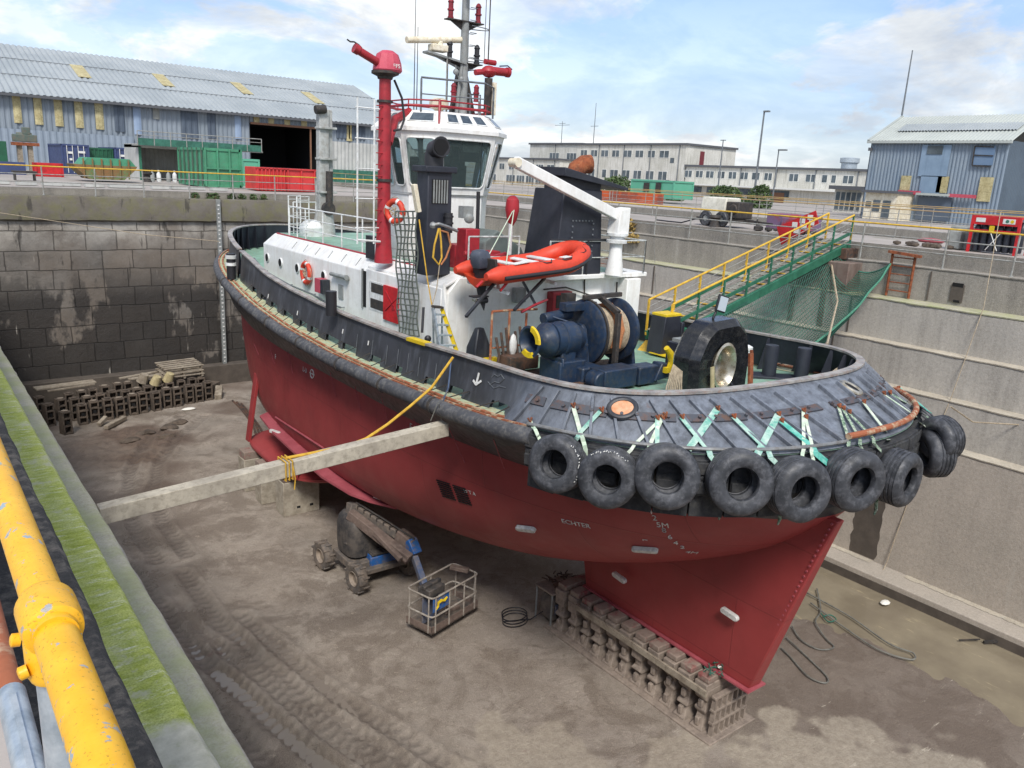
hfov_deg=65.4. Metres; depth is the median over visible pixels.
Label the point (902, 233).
railing
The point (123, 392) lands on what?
stored block
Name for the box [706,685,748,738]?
grid block
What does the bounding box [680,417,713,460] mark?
sling
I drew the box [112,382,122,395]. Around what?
stored block
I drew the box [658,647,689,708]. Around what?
keel block
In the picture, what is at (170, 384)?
stored block
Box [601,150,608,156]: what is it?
window
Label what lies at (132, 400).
stored block
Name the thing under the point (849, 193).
porch annex
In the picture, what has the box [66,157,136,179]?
open skip
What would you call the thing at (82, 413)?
stored block
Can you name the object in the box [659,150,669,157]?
window
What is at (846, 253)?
gangway landing
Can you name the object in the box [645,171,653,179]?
window
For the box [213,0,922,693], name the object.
tugboat
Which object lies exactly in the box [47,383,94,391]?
loose board
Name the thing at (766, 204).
railing
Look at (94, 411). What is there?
stored block
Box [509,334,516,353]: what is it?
hanging rag
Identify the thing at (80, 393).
stored block
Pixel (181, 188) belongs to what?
quay plank
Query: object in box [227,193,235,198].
weed tuft
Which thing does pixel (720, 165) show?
lamp post
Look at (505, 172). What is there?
office building
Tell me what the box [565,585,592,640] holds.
keel block
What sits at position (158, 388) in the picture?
stored block
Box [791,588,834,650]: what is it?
hose
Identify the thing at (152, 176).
gas bottle
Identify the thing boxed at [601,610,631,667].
keel block
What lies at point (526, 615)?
welding lead
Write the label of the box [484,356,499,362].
yellow tin
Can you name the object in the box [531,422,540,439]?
sling
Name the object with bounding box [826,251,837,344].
hanging line
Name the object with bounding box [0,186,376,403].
dock wall
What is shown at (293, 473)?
rope lashing
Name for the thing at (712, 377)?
timber batten
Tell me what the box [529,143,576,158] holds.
office building
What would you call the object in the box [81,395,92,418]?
stored block
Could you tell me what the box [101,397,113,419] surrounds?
stored block
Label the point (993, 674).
puddle
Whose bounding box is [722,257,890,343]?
safety net
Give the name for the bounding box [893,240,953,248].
sack heap
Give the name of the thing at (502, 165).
window
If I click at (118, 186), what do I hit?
quay plank
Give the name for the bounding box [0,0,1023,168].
sky
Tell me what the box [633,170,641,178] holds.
window
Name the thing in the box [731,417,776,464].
sling
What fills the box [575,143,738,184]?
office building
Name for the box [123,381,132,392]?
stored block
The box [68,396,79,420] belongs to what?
stored block
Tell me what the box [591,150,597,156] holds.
window
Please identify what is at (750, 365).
rusty plank
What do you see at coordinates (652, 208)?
railing
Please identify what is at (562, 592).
keel block
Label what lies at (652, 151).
window
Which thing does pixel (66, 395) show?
stored block
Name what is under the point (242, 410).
chain
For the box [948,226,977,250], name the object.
grey cabinet
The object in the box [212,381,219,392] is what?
timber offcut
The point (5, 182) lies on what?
quay plank
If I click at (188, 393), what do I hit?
stored block
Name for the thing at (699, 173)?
window
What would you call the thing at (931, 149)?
small window
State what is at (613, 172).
window
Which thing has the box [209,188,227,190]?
quay plank
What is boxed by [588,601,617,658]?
keel block
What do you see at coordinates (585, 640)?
keel block
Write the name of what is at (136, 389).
stored block
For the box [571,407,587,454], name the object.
sling
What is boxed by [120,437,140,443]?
mud clod
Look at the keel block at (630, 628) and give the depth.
18.23 m
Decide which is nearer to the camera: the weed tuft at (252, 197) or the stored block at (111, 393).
the stored block at (111, 393)
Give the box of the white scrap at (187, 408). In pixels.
[182,407,194,410]
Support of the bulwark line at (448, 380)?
attached to the tugboat
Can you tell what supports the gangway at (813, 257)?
attached to the tugboat
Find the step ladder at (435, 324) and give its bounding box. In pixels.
[431,305,458,350]
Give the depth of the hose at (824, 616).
21.28 m
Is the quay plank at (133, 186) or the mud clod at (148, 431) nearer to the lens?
the mud clod at (148, 431)
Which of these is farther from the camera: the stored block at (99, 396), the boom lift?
the stored block at (99, 396)
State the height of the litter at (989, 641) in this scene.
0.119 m
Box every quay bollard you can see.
[143,172,151,181]
[708,215,720,226]
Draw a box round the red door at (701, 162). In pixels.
[699,151,704,164]
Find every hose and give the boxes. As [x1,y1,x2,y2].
[781,637,828,683]
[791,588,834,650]
[806,592,915,660]
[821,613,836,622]
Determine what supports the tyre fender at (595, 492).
attached to the tugboat
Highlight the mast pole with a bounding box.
[901,50,912,115]
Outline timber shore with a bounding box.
[96,420,448,523]
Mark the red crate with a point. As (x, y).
(50, 170)
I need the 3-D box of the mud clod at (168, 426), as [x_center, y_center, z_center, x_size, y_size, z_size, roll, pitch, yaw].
[-14.475,1.825,33.579,0.804,0.260,0.465,-8,18,-37]
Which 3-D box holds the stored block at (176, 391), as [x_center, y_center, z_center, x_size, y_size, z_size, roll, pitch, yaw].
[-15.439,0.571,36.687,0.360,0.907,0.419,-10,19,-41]
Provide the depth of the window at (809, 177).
97.38 m
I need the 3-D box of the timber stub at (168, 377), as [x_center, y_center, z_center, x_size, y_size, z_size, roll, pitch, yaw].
[-16.015,-0.303,37.112,0.515,0.528,0.479,-8,18,-37]
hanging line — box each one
[2,213,219,241]
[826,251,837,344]
[883,212,1000,569]
[950,406,1018,424]
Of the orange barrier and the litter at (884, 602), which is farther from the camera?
the orange barrier
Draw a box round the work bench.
[11,170,36,180]
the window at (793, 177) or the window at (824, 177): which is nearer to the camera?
the window at (824, 177)
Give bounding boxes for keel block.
[553,573,585,631]
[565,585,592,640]
[577,593,604,648]
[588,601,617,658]
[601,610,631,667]
[614,619,645,677]
[629,628,658,687]
[643,637,674,697]
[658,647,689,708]
[672,657,706,720]
[689,668,732,731]
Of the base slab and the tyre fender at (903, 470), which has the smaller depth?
the tyre fender at (903, 470)
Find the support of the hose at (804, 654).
on the dock floor
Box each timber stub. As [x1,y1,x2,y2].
[136,372,148,384]
[149,375,160,385]
[162,372,173,382]
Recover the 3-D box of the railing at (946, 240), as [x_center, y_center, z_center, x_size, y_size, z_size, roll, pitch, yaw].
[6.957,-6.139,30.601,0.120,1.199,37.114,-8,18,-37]
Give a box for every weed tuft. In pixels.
[190,192,199,198]
[205,193,214,198]
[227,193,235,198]
[238,193,246,198]
[249,194,257,199]
[260,194,267,199]
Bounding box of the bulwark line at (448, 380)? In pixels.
[442,358,451,400]
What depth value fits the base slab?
17.55 m
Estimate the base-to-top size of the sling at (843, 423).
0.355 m
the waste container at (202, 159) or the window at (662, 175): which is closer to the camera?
the waste container at (202, 159)
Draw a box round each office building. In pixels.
[492,157,574,186]
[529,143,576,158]
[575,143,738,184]
[684,164,866,205]
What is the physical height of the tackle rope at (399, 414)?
1.442 m
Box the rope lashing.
[277,455,295,489]
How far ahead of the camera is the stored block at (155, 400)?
35.84 m
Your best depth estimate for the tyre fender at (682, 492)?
12.19 m
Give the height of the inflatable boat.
1.518 m
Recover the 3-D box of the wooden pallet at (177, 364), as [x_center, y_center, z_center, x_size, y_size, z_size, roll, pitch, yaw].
[-15.982,-0.918,38.325,1.135,0.268,1.900,17,20,42]
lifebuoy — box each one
[300,259,311,285]
[384,196,405,225]
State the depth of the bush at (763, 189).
63.93 m
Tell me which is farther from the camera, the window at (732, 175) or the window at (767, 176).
the window at (732, 175)
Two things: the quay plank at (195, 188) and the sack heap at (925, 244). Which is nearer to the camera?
the sack heap at (925, 244)
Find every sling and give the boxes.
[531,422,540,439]
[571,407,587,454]
[574,409,601,440]
[627,417,661,453]
[647,420,662,446]
[655,418,659,442]
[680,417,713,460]
[687,407,719,450]
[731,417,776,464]
[755,413,780,455]
[779,421,827,465]
[801,411,805,455]
[804,418,814,459]
[837,406,850,446]
[841,408,862,448]
[847,412,881,452]
[862,402,895,446]
[883,394,925,427]
[890,394,928,417]
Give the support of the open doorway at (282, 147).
in the warehouse
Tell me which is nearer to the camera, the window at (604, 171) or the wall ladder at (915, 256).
the wall ladder at (915, 256)
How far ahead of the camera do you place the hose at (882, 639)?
20.59 m
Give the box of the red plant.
[766,213,821,231]
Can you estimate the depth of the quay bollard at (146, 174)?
50.42 m
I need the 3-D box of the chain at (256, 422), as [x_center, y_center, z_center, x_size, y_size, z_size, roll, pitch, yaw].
[-11.169,1.718,34.767,0.214,0.087,6.511,-5,16,-27]
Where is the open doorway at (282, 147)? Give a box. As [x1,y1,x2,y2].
[249,123,315,169]
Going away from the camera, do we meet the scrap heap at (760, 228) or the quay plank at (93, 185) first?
the scrap heap at (760, 228)
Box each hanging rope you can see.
[432,228,442,265]
[432,265,439,304]
[440,230,450,264]
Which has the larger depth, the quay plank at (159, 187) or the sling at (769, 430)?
the quay plank at (159, 187)
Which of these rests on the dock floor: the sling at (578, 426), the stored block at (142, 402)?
the stored block at (142, 402)
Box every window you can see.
[499,163,504,169]
[506,174,514,182]
[516,175,524,183]
[526,175,533,183]
[549,152,558,157]
[567,153,575,158]
[580,150,587,155]
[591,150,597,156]
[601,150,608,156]
[602,169,606,177]
[610,169,617,176]
[612,150,619,156]
[622,170,629,178]
[623,150,631,156]
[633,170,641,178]
[635,150,643,157]
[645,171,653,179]
[648,150,655,157]
[658,171,666,179]
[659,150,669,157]
[684,170,692,176]
[694,186,701,191]
[695,170,702,177]
[706,171,713,177]
[717,171,724,178]
[728,171,736,178]
[738,188,750,194]
[740,172,748,179]
[751,172,759,179]
[764,173,772,180]
[769,190,788,197]
[788,173,798,181]
[805,174,816,182]
[821,174,827,182]
[831,175,836,182]
[842,175,853,183]
[927,146,942,153]
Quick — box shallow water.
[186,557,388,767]
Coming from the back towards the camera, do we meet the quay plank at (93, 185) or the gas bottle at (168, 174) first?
the gas bottle at (168, 174)
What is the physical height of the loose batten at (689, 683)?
0.160 m
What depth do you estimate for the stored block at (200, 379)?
38.26 m
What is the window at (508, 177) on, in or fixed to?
in the office building at (505, 172)
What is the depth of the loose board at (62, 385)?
35.35 m
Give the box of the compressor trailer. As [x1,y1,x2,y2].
[657,196,772,226]
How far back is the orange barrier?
62.46 m
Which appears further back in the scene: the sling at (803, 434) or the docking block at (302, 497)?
the docking block at (302, 497)
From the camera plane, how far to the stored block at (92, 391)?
35.27 m
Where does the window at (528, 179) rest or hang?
in the office building at (505, 172)
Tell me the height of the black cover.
0.950 m
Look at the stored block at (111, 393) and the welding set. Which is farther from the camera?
the stored block at (111, 393)
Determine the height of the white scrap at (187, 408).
0.128 m
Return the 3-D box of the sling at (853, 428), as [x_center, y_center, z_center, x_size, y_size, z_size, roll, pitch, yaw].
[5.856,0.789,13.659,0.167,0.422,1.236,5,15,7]
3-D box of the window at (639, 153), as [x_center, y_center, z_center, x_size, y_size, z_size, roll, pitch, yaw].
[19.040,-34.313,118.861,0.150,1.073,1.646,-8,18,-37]
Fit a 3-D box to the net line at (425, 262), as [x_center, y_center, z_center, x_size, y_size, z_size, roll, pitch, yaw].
[-1.890,-2.358,17.873,0.056,2.565,0.827,-10,19,-41]
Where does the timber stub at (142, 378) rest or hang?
on the stored block
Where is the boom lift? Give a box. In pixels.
[311,501,477,634]
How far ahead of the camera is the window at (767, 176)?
102.00 m
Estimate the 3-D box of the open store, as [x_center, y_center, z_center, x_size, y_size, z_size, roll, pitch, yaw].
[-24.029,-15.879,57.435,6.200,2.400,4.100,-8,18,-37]
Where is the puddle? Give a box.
[794,567,1023,726]
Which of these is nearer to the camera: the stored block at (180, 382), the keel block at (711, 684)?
the keel block at (711, 684)
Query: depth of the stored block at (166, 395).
36.32 m
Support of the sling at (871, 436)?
hanging from the tugboat
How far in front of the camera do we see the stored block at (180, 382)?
37.52 m
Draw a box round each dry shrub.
[625,232,639,243]
[629,218,635,231]
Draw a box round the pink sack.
[917,238,943,243]
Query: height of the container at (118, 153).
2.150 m
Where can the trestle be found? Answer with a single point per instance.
(23, 136)
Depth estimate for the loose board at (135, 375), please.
37.12 m
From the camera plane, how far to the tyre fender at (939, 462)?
14.74 m
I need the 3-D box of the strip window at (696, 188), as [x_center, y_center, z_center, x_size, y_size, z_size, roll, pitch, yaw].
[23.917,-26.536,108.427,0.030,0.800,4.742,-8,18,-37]
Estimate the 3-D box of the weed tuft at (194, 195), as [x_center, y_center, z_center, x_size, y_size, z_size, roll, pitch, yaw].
[-15.434,-9.186,38.870,0.472,0.328,0.510,-8,18,-37]
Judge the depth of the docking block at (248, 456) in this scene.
27.45 m
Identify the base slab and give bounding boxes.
[544,621,754,745]
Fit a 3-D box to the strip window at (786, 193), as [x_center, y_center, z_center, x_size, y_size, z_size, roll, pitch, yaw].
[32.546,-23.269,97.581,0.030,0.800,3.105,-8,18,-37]
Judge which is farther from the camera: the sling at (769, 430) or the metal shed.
the metal shed
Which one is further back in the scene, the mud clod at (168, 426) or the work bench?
the work bench
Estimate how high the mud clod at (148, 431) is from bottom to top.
0.259 m
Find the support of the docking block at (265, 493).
on the dock floor
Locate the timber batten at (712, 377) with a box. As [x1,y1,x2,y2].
[710,366,714,387]
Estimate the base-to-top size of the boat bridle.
1.141 m
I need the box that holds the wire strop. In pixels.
[430,391,447,420]
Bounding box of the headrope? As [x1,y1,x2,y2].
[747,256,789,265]
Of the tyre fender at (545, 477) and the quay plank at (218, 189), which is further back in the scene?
the quay plank at (218, 189)
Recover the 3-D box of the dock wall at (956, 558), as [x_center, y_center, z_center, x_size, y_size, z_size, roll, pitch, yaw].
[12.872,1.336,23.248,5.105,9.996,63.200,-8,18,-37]
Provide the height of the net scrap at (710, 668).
0.269 m
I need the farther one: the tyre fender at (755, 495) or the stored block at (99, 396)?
the stored block at (99, 396)
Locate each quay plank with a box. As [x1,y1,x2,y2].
[0,180,9,183]
[15,182,36,185]
[41,182,62,185]
[62,182,80,185]
[84,184,104,186]
[107,185,127,187]
[127,184,144,187]
[150,186,169,188]
[170,187,187,189]
[188,186,204,189]
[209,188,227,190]
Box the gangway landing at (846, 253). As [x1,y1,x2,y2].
[808,244,858,259]
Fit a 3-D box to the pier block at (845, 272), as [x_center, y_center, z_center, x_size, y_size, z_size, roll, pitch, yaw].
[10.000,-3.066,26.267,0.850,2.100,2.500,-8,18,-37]
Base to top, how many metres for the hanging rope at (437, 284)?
0.944 m
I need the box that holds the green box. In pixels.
[242,159,259,185]
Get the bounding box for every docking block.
[238,447,262,491]
[255,459,275,504]
[275,477,318,516]
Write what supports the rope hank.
hanging from the tugboat
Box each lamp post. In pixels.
[718,140,725,184]
[753,110,769,200]
[771,149,787,205]
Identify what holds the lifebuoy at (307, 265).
attached to the tugboat
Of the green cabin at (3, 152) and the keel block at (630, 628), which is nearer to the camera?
the keel block at (630, 628)
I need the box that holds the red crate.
[32,162,63,176]
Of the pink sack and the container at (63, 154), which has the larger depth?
the container at (63, 154)
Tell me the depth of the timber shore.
13.56 m
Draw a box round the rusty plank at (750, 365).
[747,350,753,383]
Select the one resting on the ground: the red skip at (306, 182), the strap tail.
the red skip at (306, 182)
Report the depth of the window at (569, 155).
132.69 m
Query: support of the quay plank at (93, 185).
on the ground
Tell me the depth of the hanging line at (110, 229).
33.47 m
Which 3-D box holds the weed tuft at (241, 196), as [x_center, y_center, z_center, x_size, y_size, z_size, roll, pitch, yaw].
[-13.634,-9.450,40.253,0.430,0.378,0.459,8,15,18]
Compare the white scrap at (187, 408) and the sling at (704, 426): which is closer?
the sling at (704, 426)
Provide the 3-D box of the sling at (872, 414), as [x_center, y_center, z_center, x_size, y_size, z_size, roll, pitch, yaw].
[7.175,0.953,15.569,0.691,1.596,4.212,10,16,27]
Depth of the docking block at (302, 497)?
25.87 m
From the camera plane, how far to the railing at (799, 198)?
49.26 m
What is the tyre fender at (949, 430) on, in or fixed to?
attached to the tugboat
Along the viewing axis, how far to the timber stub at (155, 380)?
36.48 m
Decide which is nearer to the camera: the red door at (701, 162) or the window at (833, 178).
the window at (833, 178)
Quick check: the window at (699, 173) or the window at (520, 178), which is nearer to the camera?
the window at (699, 173)
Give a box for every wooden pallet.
[155,358,203,371]
[155,365,203,375]
[155,369,204,378]
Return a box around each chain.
[232,400,256,433]
[236,401,259,432]
[240,403,262,431]
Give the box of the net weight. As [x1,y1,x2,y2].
[421,307,430,340]
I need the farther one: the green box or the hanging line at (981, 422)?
the green box
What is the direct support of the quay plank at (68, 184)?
on the ground
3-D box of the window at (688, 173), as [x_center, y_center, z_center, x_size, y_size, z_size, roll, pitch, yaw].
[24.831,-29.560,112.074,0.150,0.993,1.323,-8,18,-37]
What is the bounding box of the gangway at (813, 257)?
[638,213,854,351]
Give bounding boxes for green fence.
[333,169,377,183]
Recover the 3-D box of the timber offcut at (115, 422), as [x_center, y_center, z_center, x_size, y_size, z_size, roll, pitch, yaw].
[-16.733,1.624,33.654,0.200,0.189,1.381,4,15,5]
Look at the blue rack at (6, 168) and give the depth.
51.88 m
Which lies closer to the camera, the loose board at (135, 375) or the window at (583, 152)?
the loose board at (135, 375)
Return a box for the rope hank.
[665,364,682,389]
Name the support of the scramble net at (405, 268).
hanging from the tugboat
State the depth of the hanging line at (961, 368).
21.97 m
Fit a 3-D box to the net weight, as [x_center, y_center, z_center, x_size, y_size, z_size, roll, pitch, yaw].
[-1.936,-1.322,17.792,0.155,0.743,0.401,-8,18,-37]
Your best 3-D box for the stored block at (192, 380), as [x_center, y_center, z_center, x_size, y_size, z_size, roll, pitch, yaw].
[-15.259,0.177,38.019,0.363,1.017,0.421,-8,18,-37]
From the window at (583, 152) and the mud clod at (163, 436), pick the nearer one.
the mud clod at (163, 436)
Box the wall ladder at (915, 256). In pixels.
[885,250,922,298]
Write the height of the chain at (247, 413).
0.087 m
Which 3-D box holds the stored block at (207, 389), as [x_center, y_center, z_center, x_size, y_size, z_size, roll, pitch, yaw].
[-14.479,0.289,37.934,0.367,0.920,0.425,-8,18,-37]
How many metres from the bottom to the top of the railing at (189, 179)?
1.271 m
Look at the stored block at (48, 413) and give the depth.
33.03 m
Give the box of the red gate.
[777,211,818,244]
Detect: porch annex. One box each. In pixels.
[829,185,864,213]
[861,190,913,220]
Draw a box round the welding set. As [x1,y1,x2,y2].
[534,570,577,625]
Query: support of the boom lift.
on the dock floor
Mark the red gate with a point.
(792, 223)
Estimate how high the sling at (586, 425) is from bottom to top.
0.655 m
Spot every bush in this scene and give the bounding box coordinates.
[601,174,630,190]
[707,185,744,197]
[746,184,773,208]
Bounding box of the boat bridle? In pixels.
[489,210,513,264]
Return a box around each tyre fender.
[528,433,586,493]
[577,445,636,508]
[634,442,700,509]
[705,447,774,515]
[767,455,831,522]
[824,446,885,512]
[878,447,922,507]
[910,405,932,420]
[918,415,965,458]
[918,430,957,477]
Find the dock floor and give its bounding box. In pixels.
[48,381,1023,767]
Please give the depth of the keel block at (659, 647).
17.56 m
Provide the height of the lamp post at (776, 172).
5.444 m
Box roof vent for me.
[840,157,859,168]
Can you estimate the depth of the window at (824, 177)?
95.90 m
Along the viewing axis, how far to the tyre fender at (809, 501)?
12.32 m
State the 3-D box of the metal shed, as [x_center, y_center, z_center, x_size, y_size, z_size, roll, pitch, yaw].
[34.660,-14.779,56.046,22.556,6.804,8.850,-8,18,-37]
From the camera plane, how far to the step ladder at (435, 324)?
17.61 m
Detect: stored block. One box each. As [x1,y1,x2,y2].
[32,395,45,414]
[41,402,55,426]
[54,397,67,420]
[58,409,73,434]
[63,392,73,409]
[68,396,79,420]
[76,389,86,402]
[76,403,88,424]
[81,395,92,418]
[87,387,97,398]
[88,399,99,422]
[95,392,104,415]
[99,384,109,396]
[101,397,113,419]
[106,389,116,413]
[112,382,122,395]
[113,396,125,417]
[120,389,129,410]
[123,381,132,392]
[127,393,138,414]
[132,387,141,392]
[136,391,147,412]
[142,385,151,406]
[150,390,161,411]
[154,383,163,403]
[161,387,172,408]
[164,382,173,387]
[171,386,182,406]
[175,379,185,399]
[183,384,194,404]
[187,377,196,384]
[193,383,203,402]
[195,376,204,383]
[202,380,212,400]
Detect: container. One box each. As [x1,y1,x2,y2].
[47,144,89,173]
[89,147,113,157]
[98,147,124,158]
[177,147,242,187]
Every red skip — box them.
[245,166,285,190]
[285,168,315,191]
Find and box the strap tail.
[873,499,878,514]
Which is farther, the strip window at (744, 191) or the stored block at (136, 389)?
the strip window at (744, 191)
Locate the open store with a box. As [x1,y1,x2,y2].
[124,143,178,180]
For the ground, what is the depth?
44.71 m
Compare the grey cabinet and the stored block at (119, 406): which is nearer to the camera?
the grey cabinet
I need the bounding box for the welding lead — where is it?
[501,607,542,627]
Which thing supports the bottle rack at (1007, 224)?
on the ground
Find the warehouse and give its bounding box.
[0,43,378,170]
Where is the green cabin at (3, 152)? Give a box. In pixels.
[0,141,7,161]
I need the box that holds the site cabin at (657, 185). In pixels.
[630,179,693,199]
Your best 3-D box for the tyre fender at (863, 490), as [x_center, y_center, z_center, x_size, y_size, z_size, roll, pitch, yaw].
[5.510,1.538,12.893,1.012,1.034,0.568,-3,16,-21]
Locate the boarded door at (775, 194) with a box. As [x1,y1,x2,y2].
[771,192,783,202]
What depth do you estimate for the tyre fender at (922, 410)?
15.96 m
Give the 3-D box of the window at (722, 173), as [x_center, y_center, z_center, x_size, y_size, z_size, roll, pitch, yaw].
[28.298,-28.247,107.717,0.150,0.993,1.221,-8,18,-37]
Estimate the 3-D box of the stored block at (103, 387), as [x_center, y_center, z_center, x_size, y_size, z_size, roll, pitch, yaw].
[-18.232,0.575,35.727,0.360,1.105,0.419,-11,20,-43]
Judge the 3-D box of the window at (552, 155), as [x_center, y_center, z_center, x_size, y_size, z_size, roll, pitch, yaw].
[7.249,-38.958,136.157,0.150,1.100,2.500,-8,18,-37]
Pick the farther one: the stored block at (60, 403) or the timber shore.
the stored block at (60, 403)
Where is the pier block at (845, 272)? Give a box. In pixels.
[777,255,862,325]
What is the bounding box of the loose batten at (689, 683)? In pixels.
[575,604,706,697]
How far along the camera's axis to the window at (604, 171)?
125.11 m
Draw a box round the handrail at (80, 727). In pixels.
[0,438,135,767]
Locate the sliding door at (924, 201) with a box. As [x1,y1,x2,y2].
[915,196,951,221]
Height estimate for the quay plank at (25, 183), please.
0.160 m
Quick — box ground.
[0,170,1023,767]
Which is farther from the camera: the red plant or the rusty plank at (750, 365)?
the red plant
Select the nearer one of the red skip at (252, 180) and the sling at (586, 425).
the sling at (586, 425)
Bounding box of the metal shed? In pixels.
[860,114,1023,225]
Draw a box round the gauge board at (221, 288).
[215,199,226,363]
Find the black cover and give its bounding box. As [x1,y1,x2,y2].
[466,327,489,357]
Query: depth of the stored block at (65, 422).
32.21 m
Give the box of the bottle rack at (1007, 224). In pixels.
[966,215,1023,255]
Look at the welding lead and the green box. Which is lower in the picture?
the welding lead
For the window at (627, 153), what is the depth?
120.67 m
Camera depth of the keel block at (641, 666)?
17.88 m
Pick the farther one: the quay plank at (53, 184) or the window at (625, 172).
the window at (625, 172)
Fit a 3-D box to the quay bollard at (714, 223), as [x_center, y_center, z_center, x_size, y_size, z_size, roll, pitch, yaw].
[7.826,-6.287,30.758,0.480,0.450,0.480,-8,18,-37]
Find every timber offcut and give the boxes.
[97,416,107,425]
[104,416,126,428]
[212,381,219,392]
[214,385,222,399]
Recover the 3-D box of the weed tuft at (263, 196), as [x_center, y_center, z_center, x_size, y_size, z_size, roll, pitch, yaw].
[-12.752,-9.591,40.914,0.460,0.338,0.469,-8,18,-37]
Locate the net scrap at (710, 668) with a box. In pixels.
[703,662,723,676]
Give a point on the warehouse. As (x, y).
(49, 96)
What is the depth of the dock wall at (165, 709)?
5.72 m
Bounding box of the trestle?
[10,127,39,170]
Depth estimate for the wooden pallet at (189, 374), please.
37.95 m
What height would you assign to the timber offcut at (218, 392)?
0.485 m
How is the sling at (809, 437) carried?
hanging from the tugboat
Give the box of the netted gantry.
[132,130,262,152]
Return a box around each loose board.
[33,379,96,390]
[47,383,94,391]
[119,371,157,379]
[128,373,161,380]
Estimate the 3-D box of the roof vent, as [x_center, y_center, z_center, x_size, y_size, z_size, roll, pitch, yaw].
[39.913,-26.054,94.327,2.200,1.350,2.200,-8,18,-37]
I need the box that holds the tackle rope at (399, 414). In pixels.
[285,357,453,458]
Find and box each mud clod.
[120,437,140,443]
[135,429,155,434]
[153,433,175,438]
[159,423,178,430]
[168,419,188,424]
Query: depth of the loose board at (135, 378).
37.10 m
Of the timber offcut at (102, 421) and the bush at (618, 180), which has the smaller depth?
the timber offcut at (102, 421)
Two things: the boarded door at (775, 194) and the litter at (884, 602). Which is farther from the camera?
the boarded door at (775, 194)
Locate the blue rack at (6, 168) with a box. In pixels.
[0,161,25,174]
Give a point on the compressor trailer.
(724, 203)
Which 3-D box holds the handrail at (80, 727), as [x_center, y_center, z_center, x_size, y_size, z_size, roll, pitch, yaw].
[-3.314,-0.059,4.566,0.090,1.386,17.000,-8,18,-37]
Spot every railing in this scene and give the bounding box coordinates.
[0,164,377,201]
[333,173,1023,238]
[375,174,1023,230]
[486,192,1023,276]
[493,180,1022,222]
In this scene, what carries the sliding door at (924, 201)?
in the metal shed
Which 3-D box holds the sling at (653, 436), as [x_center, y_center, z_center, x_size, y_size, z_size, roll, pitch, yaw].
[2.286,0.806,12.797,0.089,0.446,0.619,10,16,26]
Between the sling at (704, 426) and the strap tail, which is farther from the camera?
the strap tail
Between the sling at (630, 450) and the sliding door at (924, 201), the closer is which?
the sling at (630, 450)
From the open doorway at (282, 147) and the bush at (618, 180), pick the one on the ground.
the bush at (618, 180)
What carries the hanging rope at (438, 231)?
hanging from the tugboat
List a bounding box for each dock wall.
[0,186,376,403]
[0,346,252,767]
[485,205,1023,657]
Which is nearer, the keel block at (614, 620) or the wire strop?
the wire strop
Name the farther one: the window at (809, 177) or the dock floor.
the window at (809, 177)
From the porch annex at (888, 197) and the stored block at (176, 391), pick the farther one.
the porch annex at (888, 197)
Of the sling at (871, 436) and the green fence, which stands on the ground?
the green fence
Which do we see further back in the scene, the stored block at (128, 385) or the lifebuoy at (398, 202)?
the stored block at (128, 385)
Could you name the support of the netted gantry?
on the open store
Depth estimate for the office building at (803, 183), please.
99.44 m
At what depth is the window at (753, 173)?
103.53 m
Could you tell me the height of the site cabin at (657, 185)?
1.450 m
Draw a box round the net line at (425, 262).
[419,219,431,304]
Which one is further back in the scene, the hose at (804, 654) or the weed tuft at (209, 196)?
the weed tuft at (209, 196)
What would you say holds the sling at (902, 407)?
hanging from the tugboat
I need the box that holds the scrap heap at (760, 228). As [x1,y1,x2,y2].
[753,225,816,234]
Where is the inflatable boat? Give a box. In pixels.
[453,240,592,309]
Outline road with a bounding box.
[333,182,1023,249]
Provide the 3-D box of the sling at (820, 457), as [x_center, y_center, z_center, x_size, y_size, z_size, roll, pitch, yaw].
[4.809,1.032,13.089,0.540,0.660,0.931,-8,18,-37]
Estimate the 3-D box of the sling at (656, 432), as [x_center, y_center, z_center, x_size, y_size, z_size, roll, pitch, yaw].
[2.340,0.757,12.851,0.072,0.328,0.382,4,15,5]
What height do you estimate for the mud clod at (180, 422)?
0.325 m
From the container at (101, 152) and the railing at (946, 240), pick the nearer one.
the railing at (946, 240)
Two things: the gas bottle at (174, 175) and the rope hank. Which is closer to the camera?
the rope hank
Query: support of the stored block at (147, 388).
on the dock floor
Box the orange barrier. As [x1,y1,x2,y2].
[602,191,663,204]
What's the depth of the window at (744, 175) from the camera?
104.77 m
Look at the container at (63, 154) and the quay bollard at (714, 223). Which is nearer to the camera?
the quay bollard at (714, 223)
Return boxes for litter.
[880,600,889,604]
[959,638,997,643]
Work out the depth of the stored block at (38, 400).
33.87 m
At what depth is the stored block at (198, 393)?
37.43 m
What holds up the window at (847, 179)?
in the office building at (803, 183)
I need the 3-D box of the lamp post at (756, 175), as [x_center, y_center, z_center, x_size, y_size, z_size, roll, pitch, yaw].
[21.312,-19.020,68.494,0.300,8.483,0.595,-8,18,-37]
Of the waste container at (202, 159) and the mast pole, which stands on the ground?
the waste container at (202, 159)
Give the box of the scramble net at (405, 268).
[394,211,419,336]
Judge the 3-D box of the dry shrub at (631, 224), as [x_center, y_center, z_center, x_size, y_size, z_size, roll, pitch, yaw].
[4.835,-6.725,33.650,0.987,0.693,0.945,-8,18,-37]
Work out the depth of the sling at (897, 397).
15.64 m
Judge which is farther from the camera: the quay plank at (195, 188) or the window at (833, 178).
the window at (833, 178)
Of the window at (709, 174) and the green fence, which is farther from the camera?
the window at (709, 174)
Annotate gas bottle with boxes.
[150,171,154,181]
[156,172,160,181]
[166,170,170,181]
[172,172,176,181]

